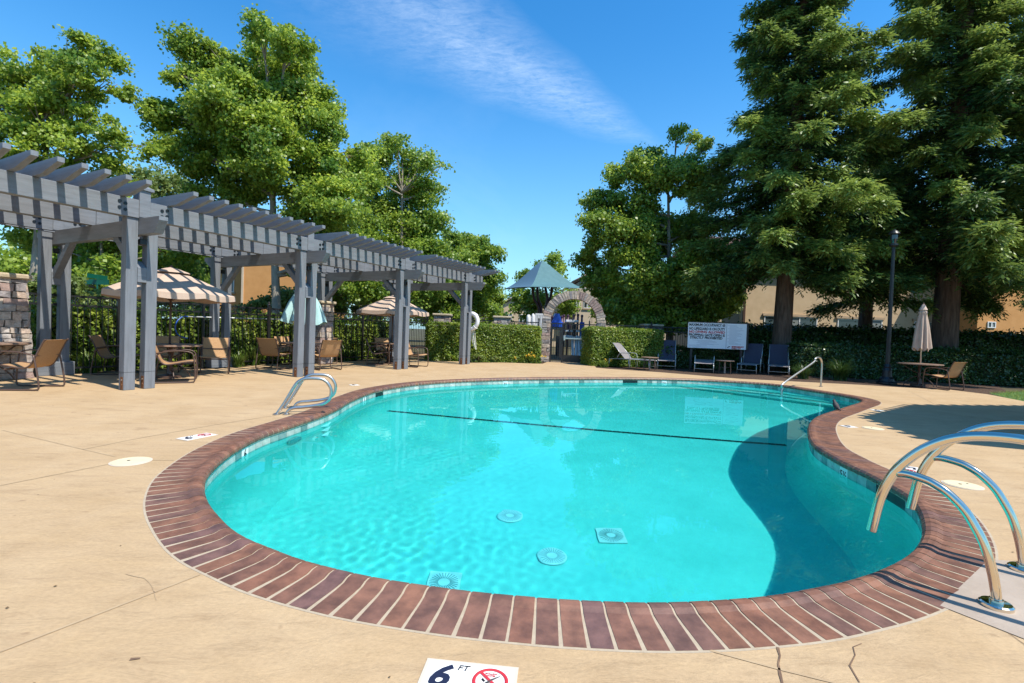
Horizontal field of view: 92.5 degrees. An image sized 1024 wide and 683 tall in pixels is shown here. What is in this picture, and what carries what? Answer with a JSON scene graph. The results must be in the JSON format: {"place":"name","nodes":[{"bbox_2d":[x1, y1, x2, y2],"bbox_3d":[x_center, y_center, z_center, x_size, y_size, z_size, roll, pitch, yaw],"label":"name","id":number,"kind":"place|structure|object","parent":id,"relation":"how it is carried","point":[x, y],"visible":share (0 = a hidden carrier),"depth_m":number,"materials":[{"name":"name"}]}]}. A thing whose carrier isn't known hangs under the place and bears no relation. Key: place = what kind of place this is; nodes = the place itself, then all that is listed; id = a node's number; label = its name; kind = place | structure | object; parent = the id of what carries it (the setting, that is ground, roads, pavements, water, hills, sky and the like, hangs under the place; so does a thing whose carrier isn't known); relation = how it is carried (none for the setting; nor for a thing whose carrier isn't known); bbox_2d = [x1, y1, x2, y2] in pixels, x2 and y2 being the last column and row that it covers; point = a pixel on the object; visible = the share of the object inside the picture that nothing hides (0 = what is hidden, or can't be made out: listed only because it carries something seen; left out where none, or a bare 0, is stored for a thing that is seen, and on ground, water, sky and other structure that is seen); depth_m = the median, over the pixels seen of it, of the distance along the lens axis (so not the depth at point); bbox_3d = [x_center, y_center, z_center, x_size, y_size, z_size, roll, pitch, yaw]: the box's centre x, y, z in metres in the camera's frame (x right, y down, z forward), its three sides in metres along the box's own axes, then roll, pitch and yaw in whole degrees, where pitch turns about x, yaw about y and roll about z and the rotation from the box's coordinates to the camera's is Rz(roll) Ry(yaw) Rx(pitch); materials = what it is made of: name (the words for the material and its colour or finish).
{"place":"outdoors","nodes":[
{"label":"outdoors","id":0,"kind":"place"},
{"bbox_2d":[220,266,344,322],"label":"house","id":1,"kind":"structure","parent":0,"point":[248,283],"depth_m":32.94,"materials":[{"name":"beige paint"}]},
{"bbox_2d":[487,299,528,327],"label":"house","id":2,"kind":"structure","parent":0,"point":[506,308],"depth_m":61.94,"materials":[{"name":"beige paint"}]},
{"bbox_2d":[0,0,1022,328],"label":"sky","id":3,"kind":"structure","parent":0,"point":[530,100],"materials":[{"name":"blue"}]},
{"bbox_2d":[0,360,1023,682],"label":"pool deck","id":4,"kind":"structure","parent":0,"point":[98,584],"depth_m":2.28,"materials":[{"name":"concrete"}]},
{"bbox_2d":[0,341,31,379],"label":"patio table","id":5,"kind":"object","parent":4,"relation":"on","point":[15,343],"visible":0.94,"depth_m":8.66,"materials":[{"name":"brown"}]},
{"bbox_2d":[0,272,34,379],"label":"stone pillar","id":6,"kind":"structure","parent":4,"relation":"on","point":[15,314],"depth_m":8.96,"materials":[{"name":"beige stone"}]},
{"bbox_2d":[0,338,68,390],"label":"patio chair","id":7,"kind":"object","parent":4,"relation":"on","point":[48,353],"visible":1,"depth_m":7.89,"materials":[{"name":"brown fabric"}]},
{"bbox_2d":[88,335,139,374],"bbox_3d":[-8.407,0.276,10.390,0.769,0.815,0.625,2,1,-20],"label":"patio chair","id":8,"kind":"object","parent":4,"relation":"on","point":[101,346],"visible":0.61,"depth_m":10.25,"materials":[{"name":"brown"}]},
{"bbox_2d":[108,457,152,466],"bbox_3d":[-3.177,0.996,4.086,0.294,0.011,0.294,2,1,0],"label":"skimmer lid","id":9,"kind":"object","parent":4,"relation":"on","point":[130,461],"visible":1,"depth_m":4.06,"materials":[{"name":"white plastic"}]},
{"bbox_2d":[101,265,235,378],"bbox_3d":[-6.987,-0.407,10.018,2.184,2.300,2.184,2,1,5],"label":"patio umbrella","id":10,"kind":"object","parent":4,"relation":"on","point":[175,285],"visible":0.85,"depth_m":9.67,"materials":[{"name":"brown fabric"}]},
{"bbox_2d":[156,336,181,371],"bbox_3d":[-7.922,0.277,11.176,0.625,0.815,0.769,1,1,-30],"label":"patio chair","id":11,"kind":"object","parent":4,"relation":"on","point":[165,339],"visible":0.38,"depth_m":11.43,"materials":[{"name":"brown"}]},
{"bbox_2d":[136,343,202,378],"bbox_3d":[-6.996,0.395,10.034,1.120,0.683,1.120,2,1,0],"label":"patio table","id":12,"kind":"object","parent":4,"relation":"on","point":[170,357],"visible":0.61,"depth_m":10.00,"materials":[{"name":"brown"}]},
{"bbox_2d":[155,344,197,383],"bbox_3d":[-6.497,0.365,9.399,0.769,0.815,0.625,1,1,-30],"label":"patio chair","id":13,"kind":"object","parent":4,"relation":"on","point":[160,358],"visible":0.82,"depth_m":9.38,"materials":[{"name":"brown"}]},
{"bbox_2d":[176,433,217,440],"bbox_3d":[-3.234,0.974,5.036,0.176,0.012,0.332,3,1,22],"label":"depth marker","id":14,"kind":"object","parent":4,"relation":"on","point":[194,437],"visible":1,"depth_m":5.02,"materials":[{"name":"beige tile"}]},
{"bbox_2d":[197,337,230,373],"bbox_3d":[-6.826,0.316,11.245,0.625,0.815,0.769,1,1,-28],"label":"patio chair","id":15,"kind":"object","parent":4,"relation":"on","point":[216,348],"visible":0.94,"depth_m":11.43,"materials":[{"name":"brown"}]},
{"bbox_2d":[28,292,428,370],"bbox_3d":[-6.546,-0.237,14.828,0.086,1.800,12.840,3,1,28],"label":"iron fence","id":16,"kind":"object","parent":4,"relation":"on","point":[268,315],"visible":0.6,"depth_m":12.42,"materials":[{"name":"black metal"}]},
{"bbox_2d":[0,142,498,390],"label":"pergola","id":17,"kind":"object","parent":4,"relation":"on","point":[66,210],"visible":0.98,"depth_m":9.62,"materials":[{"name":"grey wood"}]},
{"bbox_2d":[175,316,279,338],"bbox_3d":[-7.114,-0.397,14.291,0.039,0.618,5.684,2,1,18],"label":"rescue pole","id":18,"kind":"object","parent":17,"relation":"hanging from","point":[211,317],"visible":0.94,"depth_m":12.18,"materials":[{"name":"silver metal"}]},
{"bbox_2d":[471,312,479,348],"bbox_3d":[-1.462,-0.388,17.362,0.684,1.350,0.185,3,1,28],"label":"life ring","id":19,"kind":"object","parent":17,"relation":"hanging from","point":[477,321],"visible":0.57,"depth_m":17.23,"materials":[{"name":"white plastic"}]},
{"bbox_2d":[255,337,292,369],"bbox_3d":[-6.210,0.307,12.798,0.625,0.815,0.769,2,1,8],"label":"patio chair","id":20,"kind":"object","parent":4,"relation":"on","point":[267,346],"visible":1,"depth_m":12.55,"materials":[{"name":"brown"}]},
{"bbox_2d":[273,336,291,364],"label":"patio chair","id":21,"kind":"object","parent":4,"relation":"on","point":[285,350],"visible":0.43,"depth_m":14.48,"materials":[{"name":"brown"}]},
{"bbox_2d":[280,290,326,367],"bbox_3d":[-5.792,-0.461,13.602,1.271,2.350,1.268,2,1,0],"label":"patio umbrella","id":22,"kind":"object","parent":4,"relation":"on","point":[287,315],"visible":0.22,"depth_m":13.35,"materials":[{"name":"teal"}]},
{"bbox_2d":[314,301,335,363],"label":"stone pillar","id":23,"kind":"structure","parent":4,"relation":"on","point":[324,332],"depth_m":15.04,"materials":[{"name":"stone"}]},
{"bbox_2d":[314,340,342,369],"bbox_3d":[-5.002,0.343,13.196,0.625,0.815,0.769,1,2,-45],"label":"patio chair","id":24,"kind":"object","parent":4,"relation":"on","point":[330,348],"visible":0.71,"depth_m":13.01,"materials":[{"name":"brown"}]},
{"bbox_2d":[365,338,389,365],"bbox_3d":[-4.253,0.325,15.466,0.769,0.815,0.625,2,1,-15],"label":"patio chair","id":25,"kind":"object","parent":4,"relation":"on","point":[388,363],"visible":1,"depth_m":15.28,"materials":[{"name":"brown"}]},
{"bbox_2d":[370,342,393,363],"bbox_3d":[-4.065,0.381,16.042,1.120,0.683,1.120,2,1,-23],"label":"patio table","id":26,"kind":"object","parent":4,"relation":"on","point":[387,343],"visible":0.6,"depth_m":15.99,"materials":[{"name":"brown"}]},
{"bbox_2d":[373,337,393,360],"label":"patio chair","id":27,"kind":"object","parent":4,"relation":"on","point":[379,349],"visible":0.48,"depth_m":17.62,"materials":[{"name":"brown"}]},
{"bbox_2d":[356,295,428,363],"bbox_3d":[-3.936,-0.419,16.125,2.184,2.300,2.184,1,1,-28],"label":"patio umbrella","id":28,"kind":"object","parent":4,"relation":"on","point":[385,306],"visible":0.65,"depth_m":15.53,"materials":[{"name":"brown"}]},
{"bbox_2d":[408,343,427,367],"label":"patio chair","id":29,"kind":"object","parent":4,"relation":"on","point":[410,353],"visible":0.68,"depth_m":15.36,"materials":[{"name":"brown"}]},
{"bbox_2d":[418,658,518,682],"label":"depth marker","id":30,"kind":"object","parent":4,"relation":"on","point":[441,671],"visible":1,"depth_m":1.71,"materials":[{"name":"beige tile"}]},
{"bbox_2d":[143,377,998,652],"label":"swimming pool","id":31,"kind":"structure","parent":4,"relation":"in","point":[926,578],"depth_m":2.28,"materials":[{"name":"brick"}]},
{"bbox_2d":[273,373,336,414],"bbox_3d":[-2.843,1.184,6.752,0.736,1.455,0.610,2,1,-14],"label":"pool ladder","id":32,"kind":"object","parent":31,"relation":"attached to","point":[299,382],"visible":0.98,"depth_m":6.55,"materials":[{"name":"metal"}]},
{"bbox_2d":[205,383,921,602],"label":"pool water","id":33,"kind":"structure","parent":31,"relation":"in","point":[646,492],"depth_m":3.98,"materials":[{"name":"teal liquid"}]},
{"bbox_2d":[780,356,822,394],"bbox_3d":[7.582,1.054,12.810,2.220,1.330,0.100,1,1,-34],"label":"grab rail","id":34,"kind":"object","parent":4,"relation":"attached to","point":[795,374],"visible":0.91,"depth_m":12.92,"materials":[{"name":"metal"}]},
{"bbox_2d":[866,431,1023,613],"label":"handrail","id":35,"kind":"object","parent":4,"relation":"on","point":[994,601],"visible":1,"depth_m":2.37,"materials":[{"name":"silver metal"}]},
{"bbox_2d":[941,480,984,489],"bbox_3d":[3.944,1.252,4.290,0.284,0.011,0.284,2,1,0],"label":"skimmer lid","id":36,"kind":"object","parent":4,"relation":"on","point":[962,485],"visible":1,"depth_m":4.26,"materials":[{"name":"white plastic"}]},
{"bbox_2d":[906,420,1023,573],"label":"handrail","id":37,"kind":"object","parent":4,"relation":"on","point":[931,457],"visible":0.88,"depth_m":2.77,"materials":[{"name":"silver metal"}]},
{"bbox_2d":[75,359,1006,397],"bbox_3d":[4.340,1.054,16.269,29.739,0.001,10.881,2,1,-6],"label":"planting bed","id":38,"kind":"object","parent":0,"point":[973,388],"visible":0.27,"depth_m":16.45,"materials":[{"name":"brown soil"}]},
{"bbox_2d":[75,350,103,372],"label":"strap leaf plant","id":39,"kind":"object","parent":38,"relation":"on","point":[86,363],"visible":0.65,"depth_m":10.52,"materials":[{"name":"plant"}]},
{"bbox_2d":[230,349,250,366],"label":"strap leaf plant","id":40,"kind":"object","parent":38,"relation":"on","point":[238,360],"visible":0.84,"depth_m":12.91,"materials":[{"name":"plant"}]},
{"bbox_2d":[231,341,264,365],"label":"strap leaf plant","id":41,"kind":"object","parent":38,"relation":"on","point":[253,353],"visible":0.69,"depth_m":13.64,"materials":[{"name":"plant"}]},
{"bbox_2d":[432,313,452,325],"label":"stone pillar","id":42,"kind":"structure","parent":38,"relation":"on","point":[439,317],"depth_m":20.25,"materials":[{"name":"stone"}]},
{"bbox_2d":[470,354,483,362],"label":"shrub","id":43,"kind":"object","parent":38,"relation":"on","point":[476,358],"visible":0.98,"depth_m":18.36,"materials":[{"name":"green plant"}]},
{"bbox_2d":[424,320,541,363],"bbox_3d":[-1.109,0.018,19.239,4.607,1.570,1.327,2,1,-13],"label":"clipped hedge","id":44,"kind":"object","parent":38,"relation":"on","point":[505,345],"visible":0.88,"depth_m":18.77,"materials":[{"name":"green plant"}]},
{"bbox_2d":[450,316,539,325],"bbox_3d":[-0.745,-0.154,20.677,3.793,1.820,0.086,2,1,2],"label":"iron fence","id":45,"kind":"object","parent":38,"relation":"on","point":[538,322],"visible":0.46,"depth_m":20.61,"materials":[{"name":"black"}]},
{"bbox_2d":[525,352,545,363],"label":"daylily","id":46,"kind":"object","parent":38,"relation":"on","point":[533,359],"visible":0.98,"depth_m":18.99,"materials":[{"name":"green plant"}]},
{"bbox_2d":[541,290,605,361],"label":"stone arch","id":47,"kind":"structure","parent":38,"relation":"on","point":[586,298],"depth_m":20.13,"materials":[{"name":"stone"}]},
{"bbox_2d":[549,315,596,362],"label":"pool gate","id":48,"kind":"structure","parent":47,"relation":"attached to","point":[572,358],"depth_m":20.17,"materials":[{"name":"black metal"}]},
{"bbox_2d":[580,325,664,367],"bbox_3d":[4.415,0.198,19.516,3.289,1.600,1.166,2,1,-14],"label":"clipped hedge","id":49,"kind":"object","parent":38,"relation":"on","point":[597,344],"visible":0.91,"depth_m":19.07,"materials":[{"name":"green plant"}]},
{"bbox_2d":[607,343,656,368],"bbox_3d":[4.494,0.531,18.358,1.723,0.930,0.684,3,1,38],"label":"chaise lounge","id":50,"kind":"object","parent":38,"relation":"on","point":[624,353],"visible":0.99,"depth_m":18.48,"materials":[{"name":"silver metal"}]},
{"bbox_2d":[641,357,658,369],"bbox_3d":[4.996,0.795,17.770,0.620,0.460,0.620,2,1,0],"label":"side table","id":51,"kind":"object","parent":38,"relation":"on","point":[650,364],"visible":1,"depth_m":17.74,"materials":[{"name":"brown"}]},
{"bbox_2d":[639,324,663,332],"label":"stone pillar","id":52,"kind":"structure","parent":38,"relation":"on","point":[662,325],"depth_m":20.48,"materials":[{"name":"stone"}]},
{"bbox_2d":[657,340,675,369],"bbox_3d":[6.063,0.489,19.160,0.684,1.095,1.723,2,1,18],"label":"chaise lounge","id":53,"kind":"object","parent":38,"relation":"on","point":[670,356],"visible":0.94,"depth_m":19.34,"materials":[{"name":"fabric"}]},
{"bbox_2d":[606,322,735,352],"bbox_3d":[6.775,0.124,20.502,6.193,1.820,0.086,2,1,-8],"label":"iron fence","id":54,"kind":"object","parent":38,"relation":"on","point":[662,328],"visible":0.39,"depth_m":20.44,"materials":[{"name":"black"}]},
{"bbox_2d":[694,355,714,372],"bbox_3d":[7.148,0.808,18.214,0.684,0.575,1.779,3,1,22],"label":"chaise lounge","id":55,"kind":"object","parent":38,"relation":"on","point":[704,362],"visible":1,"depth_m":18.04,"materials":[{"name":"silver metal"}]},
{"bbox_2d":[662,343,765,370],"bbox_3d":[8.068,0.612,19.834,4.276,1.041,1.122,2,1,-4],"label":"hedge","id":56,"kind":"object","parent":38,"relation":"on","point":[682,358],"visible":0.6,"depth_m":19.47,"materials":[{"name":"green"}]},
{"bbox_2d":[687,321,748,371],"bbox_3d":[7.841,0.186,18.775,2.216,1.844,0.136,2,1,10],"label":"rules sign","id":57,"kind":"object","parent":38,"relation":"on","point":[719,335],"visible":1,"depth_m":18.71,"materials":[{"name":"white metal"}]},
{"bbox_2d":[716,360,734,373],"bbox_3d":[7.543,0.896,17.370,0.620,0.460,0.620,2,1,0],"label":"side table","id":58,"kind":"object","parent":38,"relation":"on","point":[725,361],"visible":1,"depth_m":17.27,"materials":[{"name":"brown"}]},
{"bbox_2d":[736,343,764,373],"bbox_3d":[8.959,0.616,18.333,0.684,1.087,1.723,3,1,36],"label":"chaise lounge","id":59,"kind":"object","parent":38,"relation":"on","point":[752,355],"visible":1,"depth_m":18.48,"materials":[{"name":"fabric"}]},
{"bbox_2d":[768,344,789,375],"bbox_3d":[9.811,0.653,18.019,0.684,1.087,1.723,3,1,27],"label":"chaise lounge","id":60,"kind":"object","parent":38,"relation":"on","point":[779,354],"visible":1,"depth_m":18.21,"materials":[{"name":"fabric"}]},
{"bbox_2d":[668,0,941,372],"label":"redwood tree","id":61,"kind":"object","parent":38,"relation":"on","point":[786,175],"visible":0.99,"depth_m":18.09,"materials":[{"name":"green plant"}]},
{"bbox_2d":[876,229,900,384],"bbox_3d":[11.783,-1.079,15.253,0.540,4.800,0.540,2,1,0],"label":"lamp post","id":62,"kind":"object","parent":38,"relation":"on","point":[886,377],"visible":1,"depth_m":15.21,"materials":[{"name":"black metal"}]},
{"bbox_2d":[781,339,1023,386],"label":"hedge","id":63,"kind":"object","parent":38,"relation":"on","point":[1003,367],"visible":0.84,"depth_m":17.00,"materials":[{"name":"green plant"}]},
{"bbox_2d":[804,0,1023,353],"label":"redwood tree","id":64,"kind":"object","parent":38,"relation":"on","point":[976,107],"visible":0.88,"depth_m":17.12,"materials":[{"name":"green plant"}]},
{"bbox_2d":[896,362,943,386],"bbox_3d":[12.282,1.003,14.783,1.120,0.683,1.120,2,1,-6],"label":"patio table","id":65,"kind":"object","parent":38,"relation":"on","point":[919,372],"visible":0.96,"depth_m":14.70,"materials":[{"name":"brown"}]},
{"bbox_2d":[910,303,931,386],"bbox_3d":[12.328,0.092,14.774,0.489,2.520,0.488,2,1,0],"label":"patio umbrella","id":66,"kind":"object","parent":38,"relation":"on","point":[922,340],"visible":0.99,"depth_m":14.66,"materials":[{"name":"fabric"}]},
{"bbox_2d":[922,362,967,390],"bbox_3d":[12.346,0.961,13.978,0.625,0.815,0.769,2,1,-18],"label":"patio chair","id":67,"kind":"object","parent":38,"relation":"on","point":[955,370],"visible":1,"depth_m":13.79,"materials":[{"name":"brown"}]},
{"bbox_2d":[75,329,1023,391],"bbox_3d":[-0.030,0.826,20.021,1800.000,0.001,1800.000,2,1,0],"label":"ground","id":68,"kind":"structure","parent":0,"point":[1011,388],"depth_m":20.40,"materials":[{"name":"concrete"}]},
{"bbox_2d":[23,272,97,314],"bbox_3d":[-13.023,-0.722,13.489,2.880,2.411,2.166,2,1,-15],"label":"tall shrub","id":69,"kind":"object","parent":68,"relation":"on","point":[78,284],"visible":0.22,"depth_m":13.14,"materials":[{"name":"green plant"}]},
{"bbox_2d":[0,24,165,281],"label":"plane tree","id":70,"kind":"object","parent":68,"relation":"on","point":[53,84],"visible":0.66,"depth_m":15.00,"materials":[{"name":"green plant"}]},
{"bbox_2d":[85,273,108,288],"bbox_3d":[-17.873,-1.355,20.993,0.864,3.018,0.862,3,2,45],"label":"street sign","id":71,"kind":"object","parent":68,"relation":"on","point":[97,280],"visible":0.59,"depth_m":20.95,"materials":[{"name":"teal"}]},
{"bbox_2d":[84,349,114,370],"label":"strap leaf plant","id":72,"kind":"object","parent":68,"relation":"on","point":[109,363],"visible":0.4,"depth_m":11.00,"materials":[{"name":"plant"}]},
{"bbox_2d":[0,229,210,293],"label":"background tree","id":73,"kind":"object","parent":68,"relation":"on","point":[99,258],"visible":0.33,"depth_m":22.73,"materials":[{"name":"green plant"}]},
{"bbox_2d":[75,279,140,315],"bbox_3d":[-14.302,-0.955,17.089,2.866,2.643,1.848,2,1,-23],"label":"tall shrub","id":74,"kind":"object","parent":68,"relation":"on","point":[98,292],"visible":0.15,"depth_m":16.85,"materials":[{"name":"green plant"}]},
{"bbox_2d":[99,160,210,279],"bbox_3d":[-25.287,-6.582,34.253,9.656,12.393,7.042,2,1,0],"label":"background tree","id":75,"kind":"object","parent":68,"relation":"on","point":[165,185],"visible":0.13,"depth_m":33.29,"materials":[{"name":"green plant"}]},
{"bbox_2d":[157,301,209,311],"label":"tall shrub","id":76,"kind":"object","parent":68,"relation":"on","point":[187,306],"visible":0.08,"depth_m":19.85,"materials":[{"name":"green plant"}]},
{"bbox_2d":[28,296,388,370],"bbox_3d":[-7.401,-0.203,15.428,1.154,1.716,11.705,3,1,28],"label":"ivy hedge","id":77,"kind":"object","parent":68,"relation":"on","point":[382,327],"visible":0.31,"depth_m":12.77,"materials":[{"name":"green plant"}]},
{"bbox_2d":[129,3,385,313],"bbox_3d":[-9.351,-5.680,18.268,8.549,12.414,5.943,2,1,0],"label":"plane tree","id":78,"kind":"object","parent":68,"relation":"on","point":[246,125],"visible":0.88,"depth_m":17.41,"materials":[{"name":"green plant"}]},
{"bbox_2d":[235,285,294,315],"bbox_3d":[-9.948,-1.008,20.941,3.582,2.908,2.020,3,1,24],"label":"tall shrub","id":79,"kind":"object","parent":68,"relation":"on","point":[286,295],"visible":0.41,"depth_m":20.71,"materials":[{"name":"green plant"}]},
{"bbox_2d":[339,345,353,360],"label":"strap leaf plant","id":80,"kind":"object","parent":68,"relation":"on","point":[345,355],"visible":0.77,"depth_m":16.72,"materials":[{"name":"plant"}]},
{"bbox_2d":[333,300,379,316],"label":"tall shrub","id":81,"kind":"object","parent":68,"relation":"on","point":[339,309],"visible":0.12,"depth_m":25.95,"materials":[{"name":"green plant"}]},
{"bbox_2d":[345,304,421,329],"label":"background tree","id":82,"kind":"object","parent":68,"relation":"on","point":[374,318],"visible":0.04,"depth_m":42.57,"materials":[{"name":"green plant"}]},
{"bbox_2d":[316,131,461,308],"bbox_3d":[-6.532,-4.841,24.094,8.110,10.693,5.270,2,1,0],"label":"plane tree","id":83,"kind":"object","parent":68,"relation":"on","point":[420,228],"visible":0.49,"depth_m":23.69,"materials":[{"name":"green plant"}]},
{"bbox_2d":[412,225,508,326],"bbox_3d":[-3.423,-3.380,30.932,6.410,7.731,5.082,2,1,0],"label":"plane tree","id":84,"kind":"object","parent":68,"relation":"on","point":[488,300],"visible":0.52,"depth_m":29.83,"materials":[{"name":"green plant"}]},
{"bbox_2d":[410,302,514,326],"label":"background tree","id":85,"kind":"object","parent":68,"relation":"on","point":[431,318],"visible":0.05,"depth_m":46.84,"materials":[{"name":"green plant"}]},
{"bbox_2d":[493,316,511,327],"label":"stone pillar","id":86,"kind":"structure","parent":68,"relation":"on","point":[503,320],"depth_m":20.54,"materials":[{"name":"stone"}]},
{"bbox_2d":[526,313,543,328],"bbox_3d":[1.366,-0.525,29.994,1.050,2.400,0.274,2,1,0],"label":"playground railing","id":87,"kind":"object","parent":68,"relation":"on","point":[532,318],"visible":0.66,"depth_m":29.92,"materials":[{"name":"white plastic"}]},
{"bbox_2d":[504,249,581,321],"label":"plane tree","id":88,"kind":"object","parent":68,"relation":"on","point":[555,261],"visible":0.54,"depth_m":41.84,"materials":[{"name":"green plant"}]},
{"bbox_2d":[503,260,585,324],"bbox_3d":[1.927,-2.493,33.390,5.409,6.241,4.280,2,1,-24],"label":"shade sail","id":89,"kind":"object","parent":68,"relation":"on","point":[542,273],"visible":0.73,"depth_m":33.16,"materials":[{"name":"blue fabric"}]},
{"bbox_2d":[551,313,584,355],"bbox_3d":[3.013,-0.292,26.947,1.845,2.534,1.100,2,1,0],"label":"play structure","id":90,"kind":"object","parent":68,"relation":"on","point":[575,343],"visible":0.69,"depth_m":26.76,"materials":[{"name":"blue"}]},
{"bbox_2d":[587,293,665,332],"bbox_3d":[9.062,-1.883,37.130,8.378,5.396,4.667,3,1,38],"label":"background tree","id":91,"kind":"object","parent":68,"relation":"on","point":[592,313],"visible":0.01,"depth_m":38.84,"materials":[{"name":"green plant"}]},
{"bbox_2d":[568,122,758,339],"bbox_3d":[6.572,-4.645,22.643,7.751,11.318,5.520,2,1,0],"label":"plane tree","id":92,"kind":"object","parent":68,"relation":"on","point":[643,230],"visible":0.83,"depth_m":21.23,"materials":[{"name":"green plant"}]},
{"bbox_2d":[681,294,747,320],"bbox_3d":[10.717,-0.971,26.695,3.767,4.118,2.212,2,1,0],"label":"tall shrub","id":93,"kind":"object","parent":68,"relation":"on","point":[740,308],"visible":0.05,"depth_m":26.09,"materials":[{"name":"green plant"}]},
{"bbox_2d":[796,112,938,328],"bbox_3d":[17.777,-5.020,24.482,7.106,12.802,7.135,2,1,-27],"label":"redwood tree","id":94,"kind":"object","parent":68,"relation":"on","point":[866,319],"visible":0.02,"depth_m":24.19,"materials":[{"name":"green plant"}]},
{"bbox_2d":[732,318,1023,368],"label":"tall hedge","id":95,"kind":"object","parent":68,"relation":"on","point":[761,333],"visible":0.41,"depth_m":20.81,"materials":[{"name":"green plant"}]},
{"bbox_2d":[924,33,1023,311],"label":"redwood tree","id":96,"kind":"object","parent":68,"relation":"on","point":[999,295],"visible":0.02,"depth_m":21.77,"materials":[{"name":"green plant"}]},
{"bbox_2d":[537,276,665,346],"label":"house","id":97,"kind":"structure","parent":0,"point":[585,308],"depth_m":43.97,"materials":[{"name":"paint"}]},
{"bbox_2d":[786,361,815,378],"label":"fountain grass","id":98,"kind":"object","parent":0,"point":[803,374],"depth_m":16.24,"materials":[{"name":"green plant"}]},
{"bbox_2d":[672,236,934,350],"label":"house","id":99,"kind":"structure","parent":0,"point":[758,308],"depth_m":30.95,"materials":[{"name":"paint"}]},
{"bbox_2d":[762,313,819,325],"bbox_3d":[17.585,-0.968,30.924,3.586,1.510,0.100,2,1,0],"label":"window","id":100,"kind":"structure","parent":99,"relation":"in","point":[797,318],"depth_m":30.94,"materials":[{"name":"white glass"}]},
{"bbox_2d":[836,316,884,328],"bbox_3d":[21.953,-0.809,30.924,3.049,1.510,0.100,2,1,0],"label":"window","id":101,"kind":"structure","parent":99,"relation":"in","point":[878,320],"depth_m":30.94,"materials":[{"name":"white glass"}]},
{"bbox_2d":[818,357,857,380],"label":"fountain grass","id":102,"kind":"object","parent":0,"point":[840,373],"depth_m":16.16,"materials":[{"name":"green plant"}]},
{"bbox_2d":[959,277,1023,333],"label":"house","id":103,"kind":"structure","parent":0,"point":[1014,321],"depth_m":28.46,"materials":[{"name":"beige paint"}]},
{"bbox_2d":[989,390,1023,400],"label":"lawn","id":104,"kind":"structure","parent":0,"point":[1013,394],"depth_m":13.06,"materials":[{"name":"plant"}]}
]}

